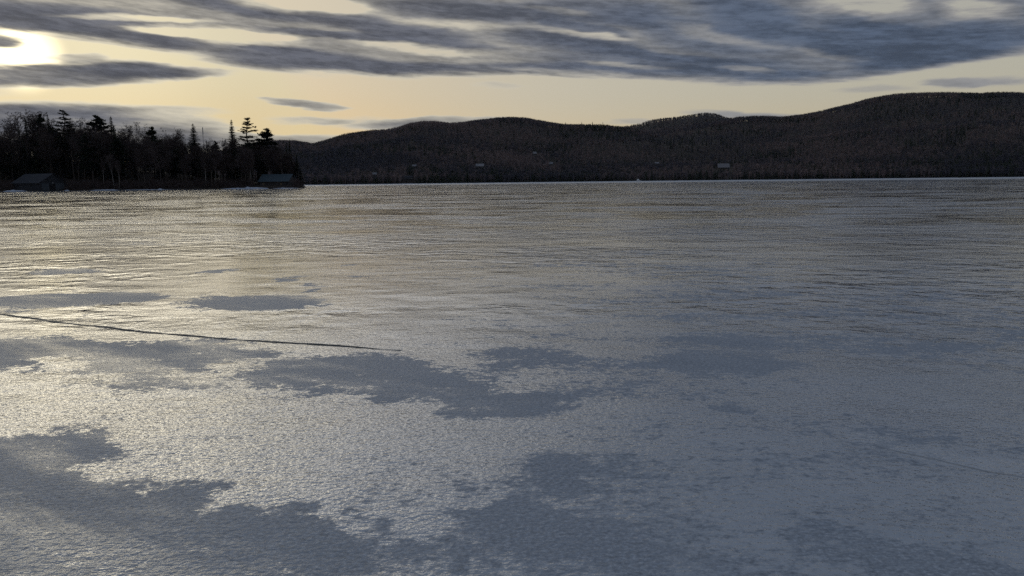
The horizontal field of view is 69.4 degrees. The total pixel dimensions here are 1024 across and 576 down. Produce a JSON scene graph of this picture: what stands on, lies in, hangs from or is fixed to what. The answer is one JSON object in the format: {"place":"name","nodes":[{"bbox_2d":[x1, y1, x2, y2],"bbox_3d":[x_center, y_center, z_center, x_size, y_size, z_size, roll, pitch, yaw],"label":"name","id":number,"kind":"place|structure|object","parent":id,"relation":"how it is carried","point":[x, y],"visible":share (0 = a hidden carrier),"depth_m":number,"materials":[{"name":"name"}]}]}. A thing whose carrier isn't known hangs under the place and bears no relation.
{"place":"outdoors","nodes":[
{"label":"outdoors","id":0,"kind":"place"},
{"bbox_2d":[0,162,304,190],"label":"headland","id":1,"kind":"structure","parent":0,"point":[128,176],"depth_m":284.31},
{"bbox_2d":[0,133,16,157],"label":"bare tree","id":2,"kind":"object","parent":1,"relation":"on","point":[5,145],"visible":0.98,"depth_m":271.58,"materials":[{"name":"brown plant"}]},
{"bbox_2d":[0,111,24,158],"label":"bare tree","id":3,"kind":"object","parent":1,"relation":"on","point":[10,127],"visible":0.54,"depth_m":283.22,"materials":[{"name":"brown plant"}]},
{"bbox_2d":[12,147,18,179],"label":"spruce tree","id":4,"kind":"object","parent":1,"relation":"on","point":[14,167],"visible":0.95,"depth_m":278.40,"materials":[{"name":"green plant"}]},
{"bbox_2d":[9,130,32,168],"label":"bare tree","id":5,"kind":"object","parent":1,"relation":"on","point":[16,138],"visible":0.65,"depth_m":280.84,"materials":[{"name":"brown plant"}]},
{"bbox_2d":[16,123,27,176],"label":"spruce tree","id":6,"kind":"object","parent":1,"relation":"on","point":[21,161],"visible":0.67,"depth_m":281.80,"materials":[{"name":"green plant"}]},
{"bbox_2d":[24,146,32,173],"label":"spruce tree","id":7,"kind":"object","parent":1,"relation":"on","point":[29,161],"visible":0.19,"depth_m":289.81,"materials":[{"name":"green plant"}]},
{"bbox_2d":[24,119,33,169],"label":"spruce tree","id":8,"kind":"object","parent":1,"relation":"on","point":[26,135],"visible":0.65,"depth_m":291.43,"materials":[{"name":"green plant"}]},
{"bbox_2d":[15,109,58,148],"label":"bare tree","id":9,"kind":"object","parent":1,"relation":"on","point":[31,124],"visible":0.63,"depth_m":294.37,"materials":[{"name":"brown plant"}]},
{"bbox_2d":[10,173,67,190],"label":"boathouse","id":10,"kind":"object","parent":1,"relation":"on","point":[41,182],"visible":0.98,"depth_m":260.00,"materials":[{"name":"grey"}]},
{"bbox_2d":[41,183,49,189],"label":"door","id":11,"kind":"structure","parent":10,"relation":"in","point":[45,186],"depth_m":258.12,"materials":[{"name":"grey wood"}]},
{"bbox_2d":[49,184,55,190],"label":"doorway","id":12,"kind":"structure","parent":10,"relation":"in","point":[52,186],"depth_m":260.49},
{"bbox_2d":[55,183,64,189],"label":"door","id":13,"kind":"structure","parent":10,"relation":"in","point":[59,186],"depth_m":262.86,"materials":[{"name":"grey wood"}]},
{"bbox_2d":[33,114,46,172],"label":"pine tree","id":14,"kind":"object","parent":1,"relation":"on","point":[39,119],"visible":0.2,"depth_m":294.27,"materials":[{"name":"green plant"}]},
{"bbox_2d":[35,122,62,177],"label":"bare tree","id":15,"kind":"object","parent":1,"relation":"on","point":[55,151],"visible":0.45,"depth_m":287.94,"materials":[{"name":"brown plant"}]},
{"bbox_2d":[46,115,58,173],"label":"spruce tree","id":16,"kind":"object","parent":1,"relation":"on","point":[55,163],"visible":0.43,"depth_m":292.96,"materials":[{"name":"green plant"}]},
{"bbox_2d":[49,109,80,177],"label":"pine tree","id":17,"kind":"object","parent":1,"relation":"on","point":[67,123],"visible":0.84,"depth_m":287.86,"materials":[{"name":"green plant"}]},
{"bbox_2d":[66,149,77,178],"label":"spruce tree","id":18,"kind":"object","parent":1,"relation":"on","point":[69,169],"visible":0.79,"depth_m":287.42,"materials":[{"name":"green plant"}]},
{"bbox_2d":[64,136,80,175],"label":"spruce tree","id":19,"kind":"object","parent":1,"relation":"on","point":[66,169],"visible":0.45,"depth_m":290.38,"materials":[{"name":"green plant"}]},
{"bbox_2d":[66,133,81,178],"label":"bare tree","id":20,"kind":"object","parent":1,"relation":"on","point":[75,157],"visible":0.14,"depth_m":288.94,"materials":[{"name":"brown plant"}]},
{"bbox_2d":[67,134,84,181],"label":"bare tree","id":21,"kind":"object","parent":1,"relation":"on","point":[75,147],"visible":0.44,"depth_m":274.28,"materials":[{"name":"brown plant"}]},
{"bbox_2d":[68,129,84,179],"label":"bare tree","id":22,"kind":"object","parent":1,"relation":"on","point":[76,139],"visible":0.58,"depth_m":284.66,"materials":[{"name":"brown plant"}]},
{"bbox_2d":[65,117,90,174],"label":"bare tree","id":23,"kind":"object","parent":1,"relation":"on","point":[76,132],"visible":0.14,"depth_m":293.22,"materials":[{"name":"brown plant"}]},
{"bbox_2d":[74,135,88,180],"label":"bare tree","id":24,"kind":"object","parent":1,"relation":"on","point":[78,149],"visible":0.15,"depth_m":273.60,"materials":[{"name":"brown plant"}]},
{"bbox_2d":[84,138,104,185],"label":"bare tree","id":25,"kind":"object","parent":1,"relation":"on","point":[93,160],"visible":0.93,"depth_m":270.16,"materials":[{"name":"brown plant"}]},
{"bbox_2d":[82,125,109,178],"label":"bare tree","id":26,"kind":"object","parent":1,"relation":"on","point":[93,136],"visible":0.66,"depth_m":268.17,"materials":[{"name":"brown plant"}]},
{"bbox_2d":[80,115,115,143],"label":"pine tree","id":27,"kind":"object","parent":1,"relation":"on","point":[97,120],"visible":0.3,"depth_m":287.00,"materials":[{"name":"green plant"}]},
{"bbox_2d":[92,135,110,185],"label":"bare tree","id":28,"kind":"object","parent":1,"relation":"on","point":[102,144],"visible":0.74,"depth_m":269.87,"materials":[{"name":"brown plant"}]},
{"bbox_2d":[99,157,106,179],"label":"birch tree","id":29,"kind":"object","parent":1,"relation":"on","point":[101,166],"visible":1,"depth_m":265.29,"materials":[{"name":"brown plant"}]},
{"bbox_2d":[101,132,115,172],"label":"bare tree","id":30,"kind":"object","parent":1,"relation":"on","point":[109,139],"visible":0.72,"depth_m":273.29,"materials":[{"name":"brown plant"}]},
{"bbox_2d":[104,154,114,182],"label":"birch tree","id":31,"kind":"object","parent":1,"relation":"on","point":[110,162],"visible":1,"depth_m":265.20,"materials":[{"name":"brown plant"}]},
{"bbox_2d":[108,149,117,180],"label":"spruce tree","id":32,"kind":"object","parent":1,"relation":"on","point":[113,174],"visible":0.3,"depth_m":278.33,"materials":[{"name":"green plant"}]},
{"bbox_2d":[109,116,123,176],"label":"spruce tree","id":33,"kind":"object","parent":1,"relation":"on","point":[111,128],"visible":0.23,"depth_m":288.85,"materials":[{"name":"green plant"}]},
{"bbox_2d":[112,159,121,187],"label":"birch tree","id":34,"kind":"object","parent":1,"relation":"on","point":[117,166],"visible":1,"depth_m":265.79,"materials":[{"name":"brown plant"}]},
{"bbox_2d":[105,137,129,182],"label":"pine tree","id":35,"kind":"object","parent":1,"relation":"on","point":[117,145],"visible":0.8,"depth_m":268.69,"materials":[{"name":"green plant"}]},
{"bbox_2d":[108,125,127,180],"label":"spruce tree","id":36,"kind":"object","parent":1,"relation":"on","point":[114,131],"visible":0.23,"depth_m":284.20,"materials":[{"name":"green plant"}]},
{"bbox_2d":[110,150,126,178],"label":"pine tree","id":37,"kind":"object","parent":1,"relation":"on","point":[114,164],"visible":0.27,"depth_m":272.24,"materials":[{"name":"green plant"}]},
{"bbox_2d":[115,129,134,152],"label":"bare tree","id":38,"kind":"object","parent":1,"relation":"on","point":[123,136],"visible":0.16,"depth_m":291.11,"materials":[{"name":"brown plant"}]},
{"bbox_2d":[121,122,132,172],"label":"bare tree","id":39,"kind":"object","parent":1,"relation":"on","point":[127,134],"visible":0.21,"depth_m":300.16,"materials":[{"name":"brown plant"}]},
{"bbox_2d":[125,139,136,180],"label":"bare tree","id":40,"kind":"object","parent":1,"relation":"on","point":[131,145],"visible":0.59,"depth_m":279.75,"materials":[{"name":"brown plant"}]},
{"bbox_2d":[120,122,150,173],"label":"bare tree","id":41,"kind":"object","parent":1,"relation":"on","point":[140,135],"visible":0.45,"depth_m":295.96,"materials":[{"name":"brown plant"}]},
{"bbox_2d":[132,149,146,181],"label":"bare tree","id":42,"kind":"object","parent":1,"relation":"on","point":[142,162],"visible":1,"depth_m":267.84,"materials":[{"name":"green plant"}]},
{"bbox_2d":[132,149,146,183],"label":"bare tree","id":43,"kind":"object","parent":1,"relation":"on","point":[139,151],"visible":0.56,"depth_m":270.32,"materials":[{"name":"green plant"}]},
{"bbox_2d":[135,137,155,178],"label":"bare tree","id":44,"kind":"object","parent":1,"relation":"on","point":[149,154],"visible":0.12,"depth_m":276.61,"materials":[{"name":"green plant"}]},
{"bbox_2d":[138,137,156,179],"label":"bare tree","id":45,"kind":"object","parent":1,"relation":"on","point":[145,146],"visible":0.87,"depth_m":270.50,"materials":[{"name":"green plant"}]},
{"bbox_2d":[0,175,303,190],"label":"shore brush","id":46,"kind":"object","parent":1,"relation":"on","point":[154,184],"visible":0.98,"depth_m":267.02,"materials":[{"name":"brown plant"}]},
{"bbox_2d":[141,126,162,178],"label":"pine tree","id":47,"kind":"object","parent":1,"relation":"on","point":[152,132],"visible":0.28,"depth_m":286.54,"materials":[{"name":"green plant"}]},
{"bbox_2d":[147,146,167,184],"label":"bare tree","id":48,"kind":"object","parent":1,"relation":"on","point":[155,163],"visible":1,"depth_m":268.39,"materials":[{"name":"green plant"}]},
{"bbox_2d":[148,127,168,173],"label":"bare tree","id":49,"kind":"object","parent":1,"relation":"on","point":[157,139],"visible":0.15,"depth_m":301.58,"materials":[{"name":"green plant"}]},
{"bbox_2d":[168,129,184,155],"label":"bare tree","id":50,"kind":"object","parent":1,"relation":"on","point":[173,141],"visible":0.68,"depth_m":286.47,"materials":[{"name":"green plant"}]},
{"bbox_2d":[172,132,185,174],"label":"bare tree","id":51,"kind":"object","parent":1,"relation":"on","point":[180,138],"visible":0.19,"depth_m":335.62,"materials":[{"name":"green plant"}]},
{"bbox_2d":[174,144,192,182],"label":"bare tree","id":52,"kind":"object","parent":1,"relation":"on","point":[182,153],"visible":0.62,"depth_m":273.62,"materials":[{"name":"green plant"}]},
{"bbox_2d":[178,136,196,156],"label":"bare tree","id":53,"kind":"object","parent":1,"relation":"on","point":[185,146],"visible":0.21,"depth_m":305.49,"materials":[{"name":"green plant"}]},
{"bbox_2d":[181,124,204,177],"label":"spruce tree","id":54,"kind":"object","parent":1,"relation":"on","point":[195,170],"visible":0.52,"depth_m":290.12,"materials":[{"name":"green plant"}]},
{"bbox_2d":[201,154,207,177],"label":"birch tree","id":55,"kind":"object","parent":1,"relation":"on","point":[204,160],"visible":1,"depth_m":267.36,"materials":[{"name":"brown plant"}]},
{"bbox_2d":[200,146,221,186],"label":"bare tree","id":56,"kind":"object","parent":1,"relation":"on","point":[211,162],"visible":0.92,"depth_m":267.84,"materials":[{"name":"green plant"}]},
{"bbox_2d":[205,138,216,155],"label":"bare tree","id":57,"kind":"object","parent":1,"relation":"on","point":[211,144],"visible":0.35,"depth_m":284.37,"materials":[{"name":"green plant"}]},
{"bbox_2d":[208,164,219,184],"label":"pine tree","id":58,"kind":"object","parent":1,"relation":"on","point":[213,174],"visible":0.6,"depth_m":271.35,"materials":[{"name":"green plant"}]},
{"bbox_2d":[211,157,219,182],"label":"birch tree","id":59,"kind":"object","parent":1,"relation":"on","point":[215,163],"visible":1,"depth_m":267.24,"materials":[{"name":"brown plant"}]},
{"bbox_2d":[207,148,226,177],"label":"bare tree","id":60,"kind":"object","parent":1,"relation":"on","point":[211,152],"visible":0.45,"depth_m":269.99,"materials":[{"name":"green plant"}]},
{"bbox_2d":[212,141,221,179],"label":"pine tree","id":61,"kind":"object","parent":1,"relation":"on","point":[217,152],"visible":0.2,"depth_m":287.07,"materials":[{"name":"green plant"}]},
{"bbox_2d":[215,147,222,173],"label":"bare tree","id":62,"kind":"object","parent":1,"relation":"on","point":[218,150],"visible":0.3,"depth_m":283.81,"materials":[{"name":"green plant"}]},
{"bbox_2d":[219,139,227,173],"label":"bare tree","id":63,"kind":"object","parent":1,"relation":"on","point":[224,141],"visible":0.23,"depth_m":299.33,"materials":[{"name":"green plant"}]},
{"bbox_2d":[225,120,238,179],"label":"spruce tree","id":64,"kind":"object","parent":1,"relation":"on","point":[232,132],"visible":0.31,"depth_m":287.31,"materials":[{"name":"green plant"}]},
{"bbox_2d":[224,137,240,155],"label":"bare tree","id":65,"kind":"object","parent":1,"relation":"on","point":[233,145],"visible":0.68,"depth_m":274.76,"materials":[{"name":"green plant"}]},
{"bbox_2d":[226,188,255,188],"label":"snow bank","id":66,"kind":"structure","parent":1,"relation":"on","point":[240,188],"depth_m":261.96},
{"bbox_2d":[237,143,255,176],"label":"pine tree","id":67,"kind":"object","parent":1,"relation":"on","point":[246,144],"visible":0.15,"depth_m":271.49,"materials":[{"name":"green plant"}]},
{"bbox_2d":[236,117,257,174],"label":"pine tree","id":68,"kind":"object","parent":1,"relation":"on","point":[246,130],"visible":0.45,"depth_m":286.81,"materials":[{"name":"green plant"}]},
{"bbox_2d":[239,149,255,184],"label":"bare tree","id":69,"kind":"object","parent":1,"relation":"on","point":[246,162],"visible":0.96,"depth_m":265.11,"materials":[{"name":"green plant"}]},
{"bbox_2d":[256,154,259,179],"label":"spruce tree","id":70,"kind":"object","parent":1,"relation":"on","point":[257,175],"visible":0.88,"depth_m":273.12,"materials":[{"name":"green plant"}]},
{"bbox_2d":[248,128,278,172],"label":"pine tree","id":71,"kind":"object","parent":1,"relation":"on","point":[265,134],"visible":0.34,"depth_m":282.87,"materials":[{"name":"green plant"}]},
{"bbox_2d":[258,174,296,185],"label":"boathouse","id":72,"kind":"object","parent":1,"relation":"on","point":[274,179],"visible":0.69,"depth_m":266.17,"materials":[{"name":"grey metal"}]},
{"bbox_2d":[293,155,300,184],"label":"spruce tree","id":73,"kind":"object","parent":1,"relation":"on","point":[297,171],"visible":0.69,"depth_m":272.58,"materials":[{"name":"green plant"}]},
{"bbox_2d":[298,167,304,186],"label":"spruce tree","id":74,"kind":"object","parent":1,"relation":"on","point":[300,173],"visible":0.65,"depth_m":272.61,"materials":[{"name":"green plant"}]},
{"bbox_2d":[0,177,1023,575],"bbox_3d":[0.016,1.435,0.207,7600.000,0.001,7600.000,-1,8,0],"label":"lake ice","id":75,"kind":"structure","parent":0,"point":[814,377],"depth_m":5.46,"materials":[{"name":"grey ice"}]},
{"bbox_2d":[323,177,1007,184],"bbox_3d":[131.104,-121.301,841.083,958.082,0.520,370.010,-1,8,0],"label":"snow fringe","id":76,"kind":"object","parent":75,"relation":"on","point":[676,180],"visible":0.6,"depth_m":921.70,"materials":[{"name":"white snow"}]},
{"bbox_2d":[0,0,1023,160],"label":"sky","id":77,"kind":"structure","parent":0,"point":[310,71],"materials":[{"name":"grey"}]},
{"bbox_2d":[139,97,1023,184],"bbox_3d":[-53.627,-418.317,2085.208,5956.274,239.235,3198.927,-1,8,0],"label":"hills","id":78,"kind":"structure","parent":0,"point":[677,151],"depth_m":1378.13,"materials":[{"name":"black plant"}]},
{"bbox_2d":[402,176,413,180],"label":"cottage","id":79,"kind":"structure","parent":78,"relation":"on","point":[408,178],"depth_m":941.98,"materials":[{"name":"grey"}]},
{"bbox_2d":[476,164,483,168],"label":"cottage","id":80,"kind":"structure","parent":78,"relation":"on","point":[480,165],"depth_m":1060.52,"materials":[{"name":"stone"}]},
{"bbox_2d":[153,91,1023,184],"bbox_3d":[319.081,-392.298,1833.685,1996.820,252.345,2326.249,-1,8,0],"label":"forest","id":81,"kind":"object","parent":78,"relation":"on","point":[926,166],"visible":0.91,"depth_m":1167.77,"materials":[{"name":"brown plant"}]},
{"bbox_2d":[717,163,729,172],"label":"cottage","id":82,"kind":"structure","parent":78,"relation":"on","point":[721,166],"depth_m":1028.36,"materials":[{"name":"metal"}]}
]}

